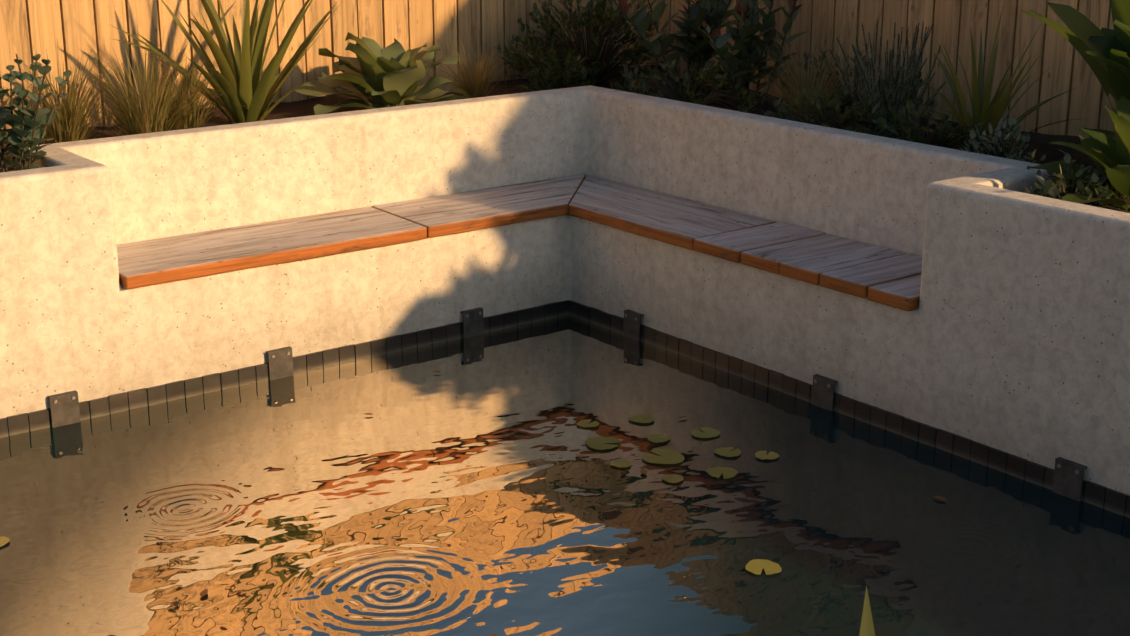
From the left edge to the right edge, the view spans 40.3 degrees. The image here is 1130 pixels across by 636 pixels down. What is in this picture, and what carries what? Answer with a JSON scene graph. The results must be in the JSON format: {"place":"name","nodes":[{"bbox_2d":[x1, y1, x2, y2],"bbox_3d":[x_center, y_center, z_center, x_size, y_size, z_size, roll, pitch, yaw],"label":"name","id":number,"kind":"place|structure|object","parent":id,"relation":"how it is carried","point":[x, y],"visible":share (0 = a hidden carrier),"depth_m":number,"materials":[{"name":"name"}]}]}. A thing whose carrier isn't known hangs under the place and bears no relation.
{"place":"outdoors","nodes":[
{"label":"outdoors","id":0,"kind":"place"},
{"bbox_2d":[0,315,1129,635],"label":"water surface","id":1,"kind":"object","parent":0,"point":[464,491],"depth_m":4.65,"materials":[{"name":"liquid"}]},
{"bbox_2d":[0,414,781,574],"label":"lily pads","id":2,"kind":"object","parent":1,"relation":"on","point":[754,566],"visible":1,"depth_m":5.12,"materials":[{"name":"green plant"}]},
{"bbox_2d":[200,371,946,635],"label":"floating leaves","id":3,"kind":"object","parent":1,"relation":"on","point":[205,591],"visible":0.88,"depth_m":4.96,"materials":[{"name":"brown plant"}]},
{"bbox_2d":[859,585,874,635],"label":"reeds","id":4,"kind":"object","parent":1,"relation":"on","point":[867,627],"visible":1,"depth_m":1.38,"materials":[{"name":"green plant"}]},
{"label":"ground","id":5,"kind":"structure","parent":0,"visible":0},
{"bbox_2d":[0,0,1116,161],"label":"fence boards","id":6,"kind":"object","parent":5,"relation":"on","point":[479,25],"visible":0.12,"depth_m":6.86,"materials":[{"name":"brown wood"}]},
{"bbox_2d":[1,0,382,128],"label":"fence backing rails","id":7,"kind":"object","parent":6,"relation":"attached to","point":[128,41],"depth_m":6.75,"materials":[{"name":"brown wood"}]},
{"bbox_2d":[0,85,1129,494],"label":"planter walls","id":8,"kind":"structure","parent":5,"relation":"on","point":[1010,335],"depth_m":5.79,"materials":[{"name":"paint"}]},
{"bbox_2d":[117,174,922,310],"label":"bench planks","id":9,"kind":"object","parent":8,"relation":"on","point":[882,275],"visible":0.92,"depth_m":6.02,"materials":[{"name":"brown wood"}]},
{"bbox_2d":[0,300,1129,517],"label":"waterline tiles","id":10,"kind":"object","parent":8,"relation":"attached to","point":[1108,499],"visible":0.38,"depth_m":5.69,"materials":[{"name":"black tile"}]},
{"bbox_2d":[0,66,1129,212],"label":"planter soil","id":11,"kind":"structure","parent":8,"relation":"in","point":[1041,144],"depth_m":6.97,"materials":[{"name":"brown soil"}]},
{"bbox_2d":[0,54,71,171],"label":"round leaf shrub","id":12,"kind":"object","parent":11,"relation":"on","point":[26,122],"visible":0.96,"depth_m":5.36,"materials":[{"name":"green plant"}]},
{"bbox_2d":[0,42,151,143],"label":"grass tuft","id":13,"kind":"object","parent":11,"relation":"on","point":[66,129],"visible":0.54,"depth_m":6.09,"materials":[{"name":"green plant"}]},
{"bbox_2d":[59,30,241,135],"bbox_3d":[-1.701,-0.939,6.221,0.832,0.480,0.874,12,20,35],"label":"grass tuft","id":14,"kind":"object","parent":11,"relation":"on","point":[146,119],"visible":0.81,"depth_m":6.18,"materials":[{"name":"green plant"}]},
{"bbox_2d":[107,43,249,129],"bbox_3d":[-1.592,-0.977,6.489,0.764,0.402,0.748,-12,20,-36],"label":"grass tuft","id":15,"kind":"object","parent":11,"relation":"on","point":[190,119],"visible":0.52,"depth_m":6.48,"materials":[{"name":"green plant"}]},
{"bbox_2d":[109,0,343,123],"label":"flax","id":16,"kind":"object","parent":11,"relation":"on","point":[258,94],"visible":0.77,"depth_m":6.54,"materials":[{"name":"green plant"}]},
{"bbox_2d":[291,32,469,114],"bbox_3d":[-0.836,-1.127,7.047,0.815,0.401,0.681,-1,16,-4],"label":"broad leaf plant","id":17,"kind":"object","parent":11,"relation":"on","point":[374,74],"visible":0.88,"depth_m":6.96,"materials":[{"name":"green plant"}]},
{"bbox_2d":[427,32,519,97],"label":"grass tuft","id":18,"kind":"object","parent":11,"relation":"on","point":[478,79],"visible":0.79,"depth_m":7.37,"materials":[{"name":"green plant"}]},
{"bbox_2d":[519,48,597,91],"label":"shrub","id":19,"kind":"object","parent":11,"relation":"on","point":[553,75],"visible":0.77,"depth_m":7.45,"materials":[{"name":"green plant"}]},
{"bbox_2d":[495,0,686,87],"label":"shrub","id":20,"kind":"object","parent":11,"relation":"on","point":[607,60],"visible":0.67,"depth_m":7.78,"materials":[{"name":"green plant"}]},
{"bbox_2d":[613,0,742,96],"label":"laurel","id":21,"kind":"object","parent":11,"relation":"on","point":[694,40],"visible":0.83,"depth_m":7.32,"materials":[{"name":"green plant"}]},
{"bbox_2d":[610,59,765,113],"bbox_3d":[0.557,-1.068,7.085,0.467,0.268,0.960,-12,20,-36],"label":"groundcover","id":22,"kind":"object","parent":11,"relation":"on","point":[705,97],"visible":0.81,"depth_m":7.05,"materials":[{"name":"green plant"}]},
{"bbox_2d":[698,0,808,109],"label":"laurel","id":23,"kind":"object","parent":11,"relation":"on","point":[750,25],"visible":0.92,"depth_m":7.00,"materials":[{"name":"green plant"}]},
{"bbox_2d":[724,29,877,121],"bbox_3d":[1.040,-1.038,6.641,0.809,0.433,0.864,-1,16,-3],"label":"grass tuft","id":24,"kind":"object","parent":11,"relation":"on","point":[810,81],"visible":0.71,"depth_m":6.65,"materials":[{"name":"green plant"}]},
{"bbox_2d":[760,85,898,138],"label":"groundcover","id":25,"kind":"object","parent":11,"relation":"on","point":[823,117],"visible":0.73,"depth_m":6.30,"materials":[{"name":"green plant"}]},
{"bbox_2d":[779,45,933,120],"bbox_3d":[1.290,-1.040,6.867,0.516,0.337,0.957,-12,20,-36],"label":"shrub","id":26,"kind":"object","parent":11,"relation":"on","point":[805,67],"visible":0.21,"depth_m":6.91,"materials":[{"name":"green plant"}]},
{"bbox_2d":[829,20,945,140],"bbox_3d":[1.316,-0.979,6.318,0.438,0.504,0.515,-2,17,-5],"label":"lavender bush","id":27,"kind":"object","parent":11,"relation":"on","point":[908,88],"visible":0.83,"depth_m":6.24,"materials":[{"name":"green plant"}]},
{"bbox_2d":[856,100,994,154],"bbox_3d":[1.393,-0.717,5.928,0.337,0.249,0.680,-12,20,-36],"label":"groundcover","id":28,"kind":"object","parent":11,"relation":"on","point":[953,137],"visible":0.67,"depth_m":5.91,"materials":[{"name":"green plant"}]},
{"bbox_2d":[901,5,1081,152],"bbox_3d":[1.612,-0.904,5.925,0.734,0.601,0.747,-2,17,-6],"label":"flax","id":29,"kind":"object","parent":11,"relation":"on","point":[985,111],"visible":0.6,"depth_m":5.93,"materials":[{"name":"green plant"}]},
{"bbox_2d":[959,114,1045,162],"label":"shrub","id":30,"kind":"object","parent":11,"relation":"on","point":[993,145],"visible":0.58,"depth_m":5.61,"materials":[{"name":"green plant"}]},
{"bbox_2d":[1025,149,1110,204],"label":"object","id":31,"kind":"object","parent":11,"relation":"on","point":[1059,186],"visible":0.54,"depth_m":5.00,"materials":[{"name":"green plant"}]},
{"bbox_2d":[1021,0,1129,112],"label":"paddle leaf plant","id":32,"kind":"object","parent":11,"relation":"on","point":[1115,83],"visible":0.75,"depth_m":5.39,"materials":[{"name":"green plant"}]},
{"bbox_2d":[1027,96,1129,212],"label":"broad-leaved plant","id":33,"kind":"object","parent":11,"relation":"on","point":[1110,155],"visible":0.96,"depth_m":4.98,"materials":[{"name":"green plant"}]},
{"bbox_2d":[1072,162,1129,209],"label":"shrub","id":34,"kind":"object","parent":11,"relation":"on","point":[1100,171],"visible":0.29,"depth_m":5.04,"materials":[{"name":"green plant"}]},
{"bbox_2d":[1084,20,1129,139],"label":"paddle leaf plant","id":35,"kind":"object","parent":11,"relation":"on","point":[1104,45],"visible":0.48,"depth_m":5.39,"materials":[{"name":"green plant"}]},
{"bbox_2d":[47,307,1086,501],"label":"metal brackets","id":36,"kind":"object","parent":8,"relation":"attached to","point":[1067,480],"visible":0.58,"depth_m":5.54,"materials":[{"name":"black metal"}]},
{"bbox_2d":[53,312,1078,473],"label":"bolts","id":37,"kind":"object","parent":36,"relation":"attached to","point":[626,315],"visible":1,"depth_m":5.53,"materials":[{"name":"grey metal"}]}
]}

